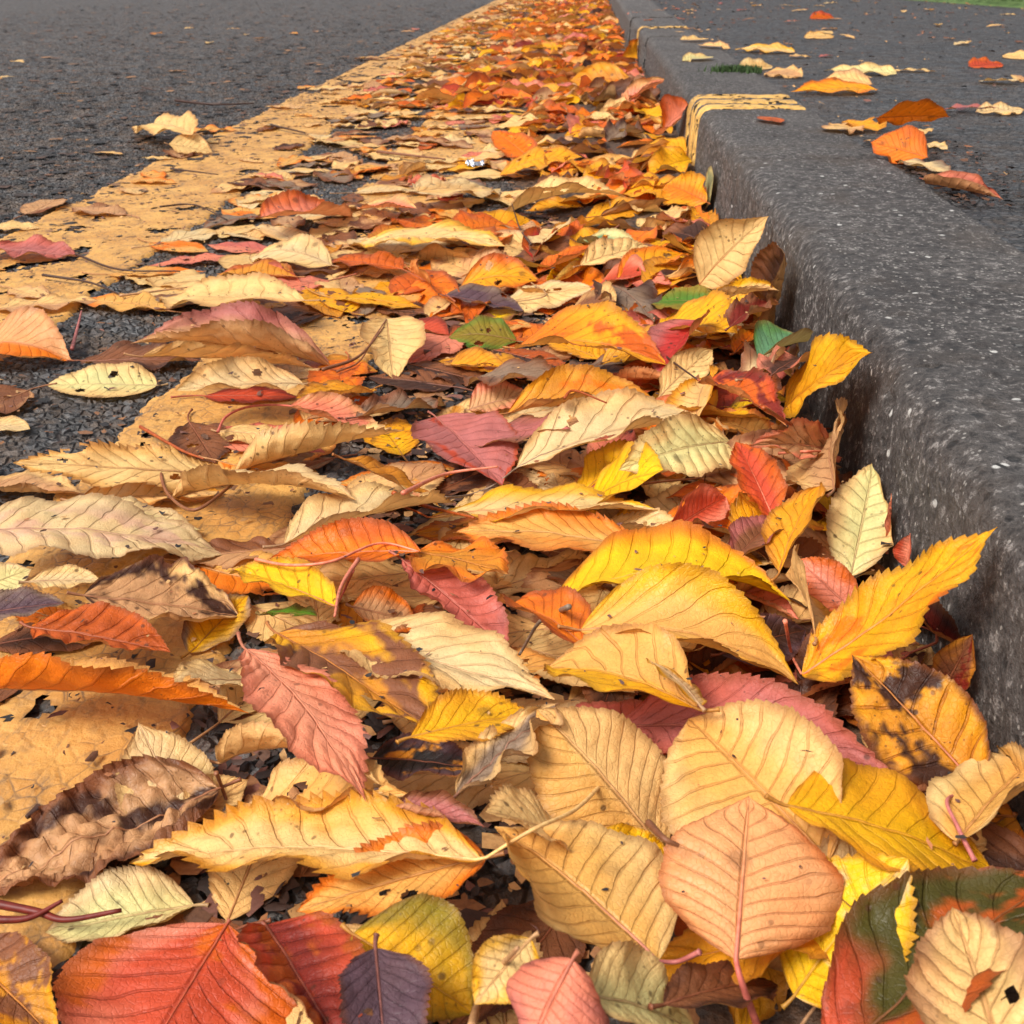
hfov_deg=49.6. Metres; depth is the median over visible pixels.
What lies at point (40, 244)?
cherry leaf
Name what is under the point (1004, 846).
cherry leaf
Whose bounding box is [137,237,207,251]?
cherry leaf
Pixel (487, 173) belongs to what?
cherry leaf
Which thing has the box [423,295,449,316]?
cherry leaf
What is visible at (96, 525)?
cherry leaf
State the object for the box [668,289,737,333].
cherry leaf
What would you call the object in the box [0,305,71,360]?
cherry leaf
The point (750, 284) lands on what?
cherry leaf
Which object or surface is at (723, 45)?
cherry leaf
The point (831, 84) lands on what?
cherry leaf
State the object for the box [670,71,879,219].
kerb
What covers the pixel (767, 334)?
cherry leaf
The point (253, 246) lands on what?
cherry leaf
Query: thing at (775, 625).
cherry leaf
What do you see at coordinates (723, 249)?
cherry leaf
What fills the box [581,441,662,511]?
cherry leaf
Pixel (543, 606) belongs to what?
cherry leaf
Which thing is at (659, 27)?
kerb marking
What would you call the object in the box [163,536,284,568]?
cherry leaf
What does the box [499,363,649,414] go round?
cherry leaf
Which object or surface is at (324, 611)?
cherry leaf
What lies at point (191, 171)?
loose stalk
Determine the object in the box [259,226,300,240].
cherry leaf
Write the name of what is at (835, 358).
cherry leaf
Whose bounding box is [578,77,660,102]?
cherry leaf
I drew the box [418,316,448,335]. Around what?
cherry leaf
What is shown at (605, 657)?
cherry leaf
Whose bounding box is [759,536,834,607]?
cherry leaf
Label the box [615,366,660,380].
cherry leaf
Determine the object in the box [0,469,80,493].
cherry leaf
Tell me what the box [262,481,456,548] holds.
cherry leaf
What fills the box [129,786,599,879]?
cherry leaf
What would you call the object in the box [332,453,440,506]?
cherry leaf
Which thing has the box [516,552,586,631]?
cherry leaf
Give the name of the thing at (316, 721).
cherry leaf
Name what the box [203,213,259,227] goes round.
cherry leaf
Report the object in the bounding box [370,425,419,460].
cherry leaf
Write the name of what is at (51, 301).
cherry leaf
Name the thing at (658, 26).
kerb marking
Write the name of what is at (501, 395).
cherry leaf
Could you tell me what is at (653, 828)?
loose stalk
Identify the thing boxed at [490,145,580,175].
cherry leaf
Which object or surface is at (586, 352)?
cherry leaf
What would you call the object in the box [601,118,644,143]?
cherry leaf
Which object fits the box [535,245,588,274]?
cherry leaf
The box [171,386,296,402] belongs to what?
cherry leaf
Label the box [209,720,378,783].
cherry leaf
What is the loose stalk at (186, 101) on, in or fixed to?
on the road
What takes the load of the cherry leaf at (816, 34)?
on the footpath
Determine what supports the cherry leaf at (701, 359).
on the leaf litter at (560, 60)
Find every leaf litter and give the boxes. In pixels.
[0,0,1005,971]
[627,2,1023,133]
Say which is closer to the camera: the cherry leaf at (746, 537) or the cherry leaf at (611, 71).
the cherry leaf at (746, 537)
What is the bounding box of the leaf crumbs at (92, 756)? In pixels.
[0,78,637,895]
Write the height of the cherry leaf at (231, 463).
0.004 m
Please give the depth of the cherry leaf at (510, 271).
0.99 m
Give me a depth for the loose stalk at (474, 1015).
0.26 m
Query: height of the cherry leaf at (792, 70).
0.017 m
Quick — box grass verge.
[914,0,1023,7]
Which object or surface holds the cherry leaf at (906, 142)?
on the footpath
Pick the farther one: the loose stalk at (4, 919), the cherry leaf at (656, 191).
the cherry leaf at (656, 191)
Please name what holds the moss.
on the kerb at (729, 142)
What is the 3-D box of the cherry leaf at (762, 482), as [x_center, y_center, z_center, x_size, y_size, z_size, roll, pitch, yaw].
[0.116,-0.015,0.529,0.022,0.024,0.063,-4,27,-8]
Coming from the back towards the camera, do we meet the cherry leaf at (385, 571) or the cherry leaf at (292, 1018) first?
the cherry leaf at (385, 571)
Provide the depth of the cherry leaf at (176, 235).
1.17 m
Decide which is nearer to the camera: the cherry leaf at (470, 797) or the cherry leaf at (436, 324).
the cherry leaf at (470, 797)
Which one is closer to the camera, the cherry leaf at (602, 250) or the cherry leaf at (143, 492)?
the cherry leaf at (143, 492)
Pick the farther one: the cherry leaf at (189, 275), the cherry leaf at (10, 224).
the cherry leaf at (10, 224)
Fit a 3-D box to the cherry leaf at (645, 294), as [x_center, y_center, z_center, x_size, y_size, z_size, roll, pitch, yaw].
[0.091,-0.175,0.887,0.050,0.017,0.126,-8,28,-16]
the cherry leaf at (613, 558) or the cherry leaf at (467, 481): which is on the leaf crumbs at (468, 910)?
the cherry leaf at (467, 481)
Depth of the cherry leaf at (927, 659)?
0.42 m
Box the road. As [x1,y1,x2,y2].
[0,0,633,1023]
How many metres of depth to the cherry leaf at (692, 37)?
2.55 m
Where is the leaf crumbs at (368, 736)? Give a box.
[0,160,1018,940]
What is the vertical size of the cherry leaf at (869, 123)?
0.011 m
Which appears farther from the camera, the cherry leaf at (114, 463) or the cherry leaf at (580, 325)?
the cherry leaf at (580, 325)
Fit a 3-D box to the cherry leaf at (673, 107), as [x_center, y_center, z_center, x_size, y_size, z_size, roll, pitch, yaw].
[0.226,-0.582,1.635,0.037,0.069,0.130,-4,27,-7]
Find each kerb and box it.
[612,0,616,13]
[616,0,656,23]
[620,5,673,41]
[630,18,701,67]
[645,37,744,98]
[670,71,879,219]
[731,159,1023,476]
[868,363,1023,831]
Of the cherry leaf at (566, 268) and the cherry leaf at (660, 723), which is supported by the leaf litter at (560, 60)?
the cherry leaf at (566, 268)
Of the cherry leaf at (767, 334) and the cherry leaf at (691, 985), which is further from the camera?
the cherry leaf at (767, 334)
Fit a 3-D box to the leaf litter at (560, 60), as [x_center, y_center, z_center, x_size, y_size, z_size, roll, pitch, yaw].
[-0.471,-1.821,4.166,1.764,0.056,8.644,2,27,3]
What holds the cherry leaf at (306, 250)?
on the cherry leaf at (227, 261)
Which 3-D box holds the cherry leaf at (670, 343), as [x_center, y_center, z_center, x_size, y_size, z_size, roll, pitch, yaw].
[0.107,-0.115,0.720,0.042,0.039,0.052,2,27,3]
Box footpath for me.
[650,0,1023,253]
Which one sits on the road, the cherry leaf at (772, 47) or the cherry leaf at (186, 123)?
the cherry leaf at (186, 123)
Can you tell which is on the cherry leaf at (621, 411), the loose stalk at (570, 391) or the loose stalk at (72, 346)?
the loose stalk at (570, 391)
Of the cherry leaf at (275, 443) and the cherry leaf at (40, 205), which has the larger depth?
the cherry leaf at (40, 205)
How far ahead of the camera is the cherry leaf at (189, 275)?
1.02 m
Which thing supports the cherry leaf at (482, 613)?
on the cherry leaf at (537, 661)
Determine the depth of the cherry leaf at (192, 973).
0.31 m
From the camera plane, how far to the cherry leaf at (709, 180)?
1.23 m
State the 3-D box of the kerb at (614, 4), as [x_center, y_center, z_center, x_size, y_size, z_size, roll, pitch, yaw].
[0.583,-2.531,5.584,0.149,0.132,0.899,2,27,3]
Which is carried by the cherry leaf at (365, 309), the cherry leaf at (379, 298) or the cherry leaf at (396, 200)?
the cherry leaf at (379, 298)
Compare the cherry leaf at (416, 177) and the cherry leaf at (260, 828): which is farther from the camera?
the cherry leaf at (416, 177)
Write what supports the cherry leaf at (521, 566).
on the leaf litter at (560, 60)
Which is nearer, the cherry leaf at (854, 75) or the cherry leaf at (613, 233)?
the cherry leaf at (613, 233)
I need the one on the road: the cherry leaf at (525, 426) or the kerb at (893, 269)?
the kerb at (893, 269)
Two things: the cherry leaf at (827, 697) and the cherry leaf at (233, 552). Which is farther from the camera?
the cherry leaf at (233, 552)
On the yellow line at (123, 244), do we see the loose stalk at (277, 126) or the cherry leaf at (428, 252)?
the loose stalk at (277, 126)
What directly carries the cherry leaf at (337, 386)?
on the road
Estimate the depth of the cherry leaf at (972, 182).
0.91 m
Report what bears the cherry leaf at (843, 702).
on the leaf litter at (560, 60)
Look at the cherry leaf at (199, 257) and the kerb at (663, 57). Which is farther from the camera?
the kerb at (663, 57)
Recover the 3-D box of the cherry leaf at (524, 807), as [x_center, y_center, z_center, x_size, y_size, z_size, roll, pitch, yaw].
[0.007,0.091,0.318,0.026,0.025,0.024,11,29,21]
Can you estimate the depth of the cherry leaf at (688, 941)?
0.31 m
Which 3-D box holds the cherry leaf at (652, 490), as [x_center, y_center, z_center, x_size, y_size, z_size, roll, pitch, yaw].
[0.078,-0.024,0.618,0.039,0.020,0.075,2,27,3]
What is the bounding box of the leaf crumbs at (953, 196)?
[863,139,1023,206]
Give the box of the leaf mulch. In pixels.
[492,0,1019,1023]
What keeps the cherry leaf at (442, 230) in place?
on the leaf litter at (560, 60)
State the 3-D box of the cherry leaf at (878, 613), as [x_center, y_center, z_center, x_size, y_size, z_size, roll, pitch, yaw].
[0.124,0.035,0.388,0.041,0.076,0.063,-23,35,-38]
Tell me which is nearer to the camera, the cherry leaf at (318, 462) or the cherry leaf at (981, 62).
the cherry leaf at (318, 462)
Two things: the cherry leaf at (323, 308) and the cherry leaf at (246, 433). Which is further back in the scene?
the cherry leaf at (323, 308)
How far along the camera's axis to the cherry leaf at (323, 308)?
0.94 m
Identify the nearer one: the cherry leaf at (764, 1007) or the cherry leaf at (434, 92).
the cherry leaf at (764, 1007)
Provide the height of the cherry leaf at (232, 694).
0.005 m
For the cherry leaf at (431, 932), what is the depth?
0.29 m
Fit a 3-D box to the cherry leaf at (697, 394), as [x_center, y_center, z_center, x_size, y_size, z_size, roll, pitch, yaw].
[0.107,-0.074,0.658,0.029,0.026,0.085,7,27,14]
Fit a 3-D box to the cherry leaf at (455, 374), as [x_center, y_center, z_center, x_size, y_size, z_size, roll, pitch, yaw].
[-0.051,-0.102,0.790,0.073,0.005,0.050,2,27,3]
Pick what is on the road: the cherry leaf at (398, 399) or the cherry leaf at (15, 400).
the cherry leaf at (15, 400)
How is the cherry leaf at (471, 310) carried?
on the leaf litter at (560, 60)
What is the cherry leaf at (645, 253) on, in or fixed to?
on the cherry leaf at (634, 262)
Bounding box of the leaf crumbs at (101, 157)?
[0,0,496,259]
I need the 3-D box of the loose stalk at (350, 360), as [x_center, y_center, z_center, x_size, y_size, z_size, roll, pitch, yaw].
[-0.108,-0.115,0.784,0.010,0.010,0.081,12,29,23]
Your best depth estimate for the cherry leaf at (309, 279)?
0.99 m
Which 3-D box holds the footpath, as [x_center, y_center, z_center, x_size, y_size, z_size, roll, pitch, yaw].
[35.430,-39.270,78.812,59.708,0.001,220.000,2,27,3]
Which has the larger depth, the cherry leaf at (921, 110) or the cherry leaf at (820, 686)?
the cherry leaf at (921, 110)
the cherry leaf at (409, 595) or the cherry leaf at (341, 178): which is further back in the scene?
the cherry leaf at (341, 178)
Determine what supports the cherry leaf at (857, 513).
on the leaf litter at (560, 60)
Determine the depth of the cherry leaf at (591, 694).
0.43 m
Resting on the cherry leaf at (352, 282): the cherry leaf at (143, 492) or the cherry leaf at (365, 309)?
the cherry leaf at (365, 309)
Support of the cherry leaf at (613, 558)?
on the leaf litter at (560, 60)
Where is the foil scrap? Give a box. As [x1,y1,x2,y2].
[465,158,490,166]
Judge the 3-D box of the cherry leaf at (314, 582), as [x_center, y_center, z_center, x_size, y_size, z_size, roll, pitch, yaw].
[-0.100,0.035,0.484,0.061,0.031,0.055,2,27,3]
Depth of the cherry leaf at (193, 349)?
0.75 m
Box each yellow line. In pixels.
[0,0,521,360]
[0,2,557,968]
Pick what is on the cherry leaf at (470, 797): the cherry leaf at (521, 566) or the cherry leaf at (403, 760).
the cherry leaf at (403, 760)
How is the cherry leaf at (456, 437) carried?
on the road
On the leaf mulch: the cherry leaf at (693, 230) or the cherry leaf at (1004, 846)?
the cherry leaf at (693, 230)
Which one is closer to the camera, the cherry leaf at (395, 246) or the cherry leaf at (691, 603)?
the cherry leaf at (691, 603)
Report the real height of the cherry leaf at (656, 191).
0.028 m
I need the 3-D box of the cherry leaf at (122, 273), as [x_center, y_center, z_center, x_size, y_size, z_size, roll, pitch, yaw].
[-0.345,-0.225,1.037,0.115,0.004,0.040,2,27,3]
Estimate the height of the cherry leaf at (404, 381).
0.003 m
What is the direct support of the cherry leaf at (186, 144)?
on the yellow line at (123, 244)
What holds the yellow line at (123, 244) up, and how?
on the road
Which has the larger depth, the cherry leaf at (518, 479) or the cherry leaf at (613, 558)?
the cherry leaf at (518, 479)
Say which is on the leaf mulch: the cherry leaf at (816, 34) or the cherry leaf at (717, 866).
the cherry leaf at (717, 866)
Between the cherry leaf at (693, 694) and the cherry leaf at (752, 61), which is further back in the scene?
the cherry leaf at (752, 61)
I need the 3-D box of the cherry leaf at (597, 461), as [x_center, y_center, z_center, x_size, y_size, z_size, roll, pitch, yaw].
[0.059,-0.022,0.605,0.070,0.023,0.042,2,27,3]
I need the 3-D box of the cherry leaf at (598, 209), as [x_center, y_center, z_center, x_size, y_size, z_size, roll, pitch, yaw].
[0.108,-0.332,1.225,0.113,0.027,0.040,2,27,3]
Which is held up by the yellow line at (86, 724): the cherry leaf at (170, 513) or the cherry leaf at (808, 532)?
the cherry leaf at (170, 513)
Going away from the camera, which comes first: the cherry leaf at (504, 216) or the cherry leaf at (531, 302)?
the cherry leaf at (531, 302)
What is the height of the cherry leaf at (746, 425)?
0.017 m
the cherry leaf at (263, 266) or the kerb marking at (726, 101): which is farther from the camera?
the kerb marking at (726, 101)
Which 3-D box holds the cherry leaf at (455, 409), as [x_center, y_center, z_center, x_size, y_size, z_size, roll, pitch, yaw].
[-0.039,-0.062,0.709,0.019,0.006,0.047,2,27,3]
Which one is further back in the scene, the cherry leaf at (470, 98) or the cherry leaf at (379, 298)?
the cherry leaf at (470, 98)
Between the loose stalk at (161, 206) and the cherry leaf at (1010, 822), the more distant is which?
the loose stalk at (161, 206)
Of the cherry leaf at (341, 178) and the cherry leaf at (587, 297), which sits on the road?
the cherry leaf at (587, 297)
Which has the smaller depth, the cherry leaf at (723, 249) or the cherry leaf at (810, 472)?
the cherry leaf at (810, 472)
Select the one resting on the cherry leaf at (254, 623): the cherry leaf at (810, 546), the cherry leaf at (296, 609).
the cherry leaf at (296, 609)
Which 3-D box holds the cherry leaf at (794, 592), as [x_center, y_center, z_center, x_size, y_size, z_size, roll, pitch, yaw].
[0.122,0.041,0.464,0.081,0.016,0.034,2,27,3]
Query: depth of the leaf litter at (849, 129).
1.71 m
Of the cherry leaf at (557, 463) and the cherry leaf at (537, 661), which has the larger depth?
the cherry leaf at (557, 463)
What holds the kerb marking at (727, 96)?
attached to the kerb at (729, 142)
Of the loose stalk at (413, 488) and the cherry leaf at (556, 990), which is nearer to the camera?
the cherry leaf at (556, 990)
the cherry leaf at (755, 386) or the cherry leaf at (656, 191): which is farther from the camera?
the cherry leaf at (656, 191)
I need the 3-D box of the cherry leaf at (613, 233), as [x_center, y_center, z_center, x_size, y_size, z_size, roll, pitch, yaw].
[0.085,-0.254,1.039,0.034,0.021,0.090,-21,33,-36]
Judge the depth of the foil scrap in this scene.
1.55 m
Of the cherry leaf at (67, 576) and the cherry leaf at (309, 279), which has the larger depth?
the cherry leaf at (309, 279)
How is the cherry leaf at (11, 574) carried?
on the cherry leaf at (9, 642)
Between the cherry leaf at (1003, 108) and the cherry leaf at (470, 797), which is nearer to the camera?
the cherry leaf at (470, 797)
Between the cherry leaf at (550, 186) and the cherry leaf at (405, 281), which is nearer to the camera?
the cherry leaf at (405, 281)
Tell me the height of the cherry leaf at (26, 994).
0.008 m
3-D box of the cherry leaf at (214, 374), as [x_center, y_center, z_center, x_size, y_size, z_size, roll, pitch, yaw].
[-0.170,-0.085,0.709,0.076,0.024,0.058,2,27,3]
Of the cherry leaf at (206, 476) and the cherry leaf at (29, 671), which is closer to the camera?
the cherry leaf at (29, 671)
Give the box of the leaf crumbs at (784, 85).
[656,0,1023,204]
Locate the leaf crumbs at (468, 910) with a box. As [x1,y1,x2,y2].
[162,212,699,1023]
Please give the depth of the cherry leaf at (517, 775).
0.40 m
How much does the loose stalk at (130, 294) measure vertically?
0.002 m
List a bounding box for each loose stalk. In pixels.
[0,899,62,923]
[0,899,121,922]
[25,804,40,818]
[42,274,119,294]
[70,310,81,350]
[75,253,179,271]
[119,286,188,296]
[139,425,204,459]
[159,203,227,219]
[170,168,217,174]
[174,99,253,104]
[270,124,305,132]
[321,327,384,371]
[333,557,360,616]
[376,150,445,159]
[391,490,474,518]
[401,465,497,494]
[467,946,519,1023]
[512,204,531,245]
[518,604,571,655]
[563,389,606,403]
[645,819,679,847]
[666,356,696,379]
[761,405,831,429]
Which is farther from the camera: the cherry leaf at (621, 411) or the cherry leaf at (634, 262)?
the cherry leaf at (634, 262)
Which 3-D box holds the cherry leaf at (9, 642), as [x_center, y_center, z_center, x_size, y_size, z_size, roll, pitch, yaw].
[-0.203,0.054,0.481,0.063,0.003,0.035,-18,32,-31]
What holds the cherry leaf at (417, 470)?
on the leaf litter at (560, 60)
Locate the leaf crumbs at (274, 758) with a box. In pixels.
[0,0,644,904]
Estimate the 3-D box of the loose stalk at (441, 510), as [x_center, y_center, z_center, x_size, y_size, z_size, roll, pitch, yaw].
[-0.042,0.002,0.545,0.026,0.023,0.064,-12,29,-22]
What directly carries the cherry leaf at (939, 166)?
on the footpath
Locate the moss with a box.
[698,63,762,73]
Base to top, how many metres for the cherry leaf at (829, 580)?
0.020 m
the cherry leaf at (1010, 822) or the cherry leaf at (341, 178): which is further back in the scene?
the cherry leaf at (341, 178)
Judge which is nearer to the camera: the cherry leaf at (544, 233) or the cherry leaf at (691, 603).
the cherry leaf at (691, 603)
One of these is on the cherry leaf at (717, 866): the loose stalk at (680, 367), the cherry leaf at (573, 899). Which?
the cherry leaf at (573, 899)
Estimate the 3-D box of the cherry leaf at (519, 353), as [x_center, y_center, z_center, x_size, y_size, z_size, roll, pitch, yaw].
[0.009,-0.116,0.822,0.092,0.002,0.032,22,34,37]
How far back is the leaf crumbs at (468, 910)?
0.39 m
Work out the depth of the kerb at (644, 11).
3.81 m
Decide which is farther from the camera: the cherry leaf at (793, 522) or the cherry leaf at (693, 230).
the cherry leaf at (693, 230)
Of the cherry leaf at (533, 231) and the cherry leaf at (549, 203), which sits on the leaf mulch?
the cherry leaf at (549, 203)
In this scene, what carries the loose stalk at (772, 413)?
on the leaf mulch
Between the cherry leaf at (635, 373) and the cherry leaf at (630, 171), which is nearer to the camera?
the cherry leaf at (635, 373)
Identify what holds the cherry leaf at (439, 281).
on the cherry leaf at (474, 292)
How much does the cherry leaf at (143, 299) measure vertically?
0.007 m
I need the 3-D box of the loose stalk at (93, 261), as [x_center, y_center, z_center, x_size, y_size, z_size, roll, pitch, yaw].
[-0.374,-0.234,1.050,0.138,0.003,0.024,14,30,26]
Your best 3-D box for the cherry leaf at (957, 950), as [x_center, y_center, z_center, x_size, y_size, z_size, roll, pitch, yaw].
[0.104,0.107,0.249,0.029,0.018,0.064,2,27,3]
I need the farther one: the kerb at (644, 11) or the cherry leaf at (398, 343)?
the kerb at (644, 11)
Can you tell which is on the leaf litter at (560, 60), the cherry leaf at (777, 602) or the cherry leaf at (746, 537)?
the cherry leaf at (777, 602)
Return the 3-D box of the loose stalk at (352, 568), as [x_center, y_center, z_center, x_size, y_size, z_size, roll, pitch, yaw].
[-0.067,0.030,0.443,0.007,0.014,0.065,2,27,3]
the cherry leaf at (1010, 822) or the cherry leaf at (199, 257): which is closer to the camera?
the cherry leaf at (1010, 822)
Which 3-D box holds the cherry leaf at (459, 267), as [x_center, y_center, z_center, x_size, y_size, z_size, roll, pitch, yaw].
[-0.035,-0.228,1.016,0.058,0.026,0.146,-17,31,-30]
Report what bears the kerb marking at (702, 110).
attached to the kerb at (729, 142)
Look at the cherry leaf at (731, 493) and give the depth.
0.53 m
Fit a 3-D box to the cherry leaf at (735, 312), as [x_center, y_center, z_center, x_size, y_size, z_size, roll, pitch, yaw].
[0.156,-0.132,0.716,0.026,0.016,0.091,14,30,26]
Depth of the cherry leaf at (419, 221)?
1.23 m
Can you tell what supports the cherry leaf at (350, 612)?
on the leaf litter at (560, 60)
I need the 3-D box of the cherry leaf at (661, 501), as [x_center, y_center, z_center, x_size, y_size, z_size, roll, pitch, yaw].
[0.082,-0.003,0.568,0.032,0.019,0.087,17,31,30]
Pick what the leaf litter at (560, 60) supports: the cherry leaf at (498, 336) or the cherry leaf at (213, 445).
the cherry leaf at (498, 336)
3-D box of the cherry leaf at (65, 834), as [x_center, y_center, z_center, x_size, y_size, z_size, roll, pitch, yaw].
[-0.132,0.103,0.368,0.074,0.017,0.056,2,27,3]
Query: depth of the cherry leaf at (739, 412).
0.64 m
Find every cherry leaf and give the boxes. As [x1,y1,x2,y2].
[0,220,39,229]
[0,234,77,258]
[0,285,48,297]
[0,293,97,311]
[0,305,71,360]
[0,382,56,413]
[0,415,29,431]
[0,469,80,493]
[0,492,220,561]
[0,562,30,589]
[0,585,63,620]
[0,620,89,653]
[0,651,247,712]
[0,754,241,895]
[0,931,57,1023]
[13,198,66,218]
[13,439,233,511]
[14,601,76,625]
[18,564,97,588]
[19,601,169,651]
[46,864,209,943]
[49,362,167,397]
[51,914,271,984]
[52,918,297,1023]
[60,474,226,504]
[66,340,200,370]
[66,554,237,621]
[72,202,139,218]
[81,266,204,276]
[87,291,181,312]
[114,722,213,813]
[122,495,203,530]
[124,340,312,367]
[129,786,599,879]
[131,110,202,134]
[131,228,215,248]
[133,301,330,364]
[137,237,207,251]
[143,550,280,595]
[145,263,205,290]
[150,250,258,265]
[153,463,355,500]
[158,271,320,307]
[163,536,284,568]
[164,132,211,153]
[168,408,234,462]
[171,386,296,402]
[173,658,242,686]
[175,356,306,390]
[180,593,250,658]
[183,773,247,821]
[190,667,254,743]
[198,455,289,470]
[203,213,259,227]
[207,241,266,252]
[207,785,301,922]
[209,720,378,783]
[211,424,273,443]
[213,756,407,811]
[216,258,305,277]
[216,391,375,432]
[217,248,281,268]
[229,556,354,606]
[235,419,403,469]
[236,593,341,645]
[236,631,368,800]
[236,911,364,1023]
[246,452,357,470]
[250,189,352,217]
[250,233,339,267]
[254,516,420,566]
[255,603,316,616]
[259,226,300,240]
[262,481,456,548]
[265,620,438,723]
[271,598,424,651]
[278,273,357,290]
[284,311,323,324]
[286,923,361,1023]
[287,593,339,624]
[296,379,382,397]
[296,819,504,917]
[299,280,348,316]
[304,286,420,308]
[307,351,368,385]
[313,167,353,182]
[314,275,363,309]
[315,291,364,315]
[320,559,407,594]
[327,282,385,318]
[330,184,413,193]
[331,251,455,302]
[332,216,397,230]
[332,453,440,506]
[336,316,425,377]
[337,933,433,1023]
[339,611,554,699]
[340,578,437,607]
[340,892,473,1021]
[343,219,505,249]
[345,388,445,419]
[345,585,412,632]
[346,238,410,264]
[346,462,445,513]
[352,193,416,208]
[365,732,462,780]
[367,740,501,808]
[368,369,472,391]
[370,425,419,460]
[375,302,440,316]
[377,211,442,227]
[382,698,579,762]
[388,271,451,294]
[388,549,508,641]
[393,243,470,260]
[395,687,523,744]
[396,789,484,826]
[404,482,657,521]
[405,259,461,310]
[405,536,508,582]
[406,173,445,185]
[407,359,485,384]
[407,515,511,544]
[408,174,501,197]
[408,333,463,363]
[410,410,519,484]
[414,87,454,100]
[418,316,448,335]
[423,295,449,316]
[430,246,512,290]
[433,462,515,494]
[433,647,555,692]
[437,405,464,416]
[438,169,526,178]
[438,283,522,310]
[444,346,502,366]
[445,387,692,498]
[448,315,523,349]
[448,900,542,1023]
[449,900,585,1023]
[450,298,490,322]
[452,209,518,234]
[453,501,624,552]
[453,703,563,797]
[461,252,538,287]
[463,91,496,107]
[463,355,551,385]
[464,380,522,411]
[471,930,539,1004]
[473,209,543,228]
[475,413,570,446]
[482,472,537,494]
[486,348,564,367]
[486,783,571,852]
[489,757,537,794]
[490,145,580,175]
[491,130,537,158]
[495,549,588,596]
[495,819,701,963]
[497,585,591,643]
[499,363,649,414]
[502,300,665,364]
[505,279,591,312]
[506,175,624,211]
[506,612,550,647]
[506,948,609,1023]
[513,225,619,266]
[515,449,583,477]
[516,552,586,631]
[519,633,634,692]
[521,226,557,260]
[524,196,582,211]
[526,705,670,845]
[527,217,574,244]
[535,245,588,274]
[538,472,573,489]
[542,622,719,711]
[546,255,594,290]
[548,343,624,364]
[553,507,673,554]
[557,562,797,683]
[562,519,789,600]
[570,62,628,84]
[573,236,649,267]
[574,198,667,218]
[575,281,616,304]
[575,698,666,754]
[576,228,632,242]
[577,439,630,486]
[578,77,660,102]
[580,686,638,702]
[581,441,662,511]
[585,196,643,220]
[589,174,674,197]
[589,940,693,1023]
[591,254,645,287]
[592,279,663,321]
[594,160,641,188]
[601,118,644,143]
[607,822,664,853]
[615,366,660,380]
[616,245,688,280]
[619,414,731,476]
[622,38,637,58]
[623,76,663,97]
[625,225,662,242]
[626,671,887,767]
[640,480,718,512]
[641,256,696,294]
[641,473,686,497]
[643,428,842,485]
[645,658,706,712]
[647,309,709,370]
[648,146,691,172]
[648,960,777,1010]
[650,136,686,153]
[653,94,687,134]
[653,284,710,309]
[658,347,713,396]
[658,796,843,1023]
[659,698,842,858]
[660,220,707,240]
[660,927,829,984]
[661,171,710,206]
[665,364,717,415]
[667,483,762,536]
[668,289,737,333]
[672,482,729,526]
[677,405,770,419]
[680,35,708,39]
[682,52,712,61]
[686,644,736,675]
[693,216,768,288]
[697,366,786,425]
[699,407,771,434]
[701,40,730,48]
[705,166,713,209]
[710,612,805,666]
[714,276,776,296]
[720,527,830,567]
[723,292,778,330]
[728,490,809,526]
[728,515,783,555]
[728,967,789,1023]
[729,328,753,354]
[729,442,787,514]
[729,579,798,618]
[735,42,794,52]
[735,340,799,381]
[740,57,772,68]
[742,241,786,329]
[749,417,841,462]
[753,320,812,355]
[756,345,809,378]
[758,584,830,622]
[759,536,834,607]
[761,482,825,582]
[764,64,802,77]
[764,757,989,872]
[774,628,938,696]
[776,332,871,425]
[779,852,918,1009]
[782,527,996,681]
[782,678,839,717]
[785,397,847,496]
[785,544,829,646]
[791,77,877,92]
[795,627,925,717]
[800,810,987,1023]
[801,556,857,611]
[804,31,833,38]
[809,10,833,18]
[821,865,1023,1023]
[825,464,893,575]
[826,68,872,84]
[829,61,895,75]
[842,117,886,131]
[849,655,990,862]
[861,643,934,747]
[871,125,928,163]
[876,98,948,125]
[885,494,891,553]
[893,535,910,565]
[898,158,950,171]
[904,907,1023,1023]
[919,170,1001,198]
[921,601,960,641]
[923,791,1023,838]
[925,741,1023,846]
[927,141,947,149]
[932,635,975,690]
[968,56,1002,67]
[970,823,1023,870]
[976,101,1023,114]
[1002,50,1023,58]
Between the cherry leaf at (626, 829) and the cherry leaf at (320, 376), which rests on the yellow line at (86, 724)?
the cherry leaf at (320, 376)
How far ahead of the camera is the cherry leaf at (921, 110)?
1.16 m
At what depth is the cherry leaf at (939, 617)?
0.41 m
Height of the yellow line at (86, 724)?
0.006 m
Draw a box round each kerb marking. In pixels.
[636,26,686,38]
[637,27,688,52]
[685,94,789,150]
[687,99,796,157]
[691,104,805,165]
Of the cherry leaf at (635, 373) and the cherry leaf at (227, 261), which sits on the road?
the cherry leaf at (227, 261)
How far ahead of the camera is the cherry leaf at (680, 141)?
1.51 m
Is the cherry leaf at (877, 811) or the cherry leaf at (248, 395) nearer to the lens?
the cherry leaf at (877, 811)
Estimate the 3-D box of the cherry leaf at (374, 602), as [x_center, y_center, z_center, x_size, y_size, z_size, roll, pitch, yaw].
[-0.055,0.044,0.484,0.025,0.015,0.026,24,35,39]
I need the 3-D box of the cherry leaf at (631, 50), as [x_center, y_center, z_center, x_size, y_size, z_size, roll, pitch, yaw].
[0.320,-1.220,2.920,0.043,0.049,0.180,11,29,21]
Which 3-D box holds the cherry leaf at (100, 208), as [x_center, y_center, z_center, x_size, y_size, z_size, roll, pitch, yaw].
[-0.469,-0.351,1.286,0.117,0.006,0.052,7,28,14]

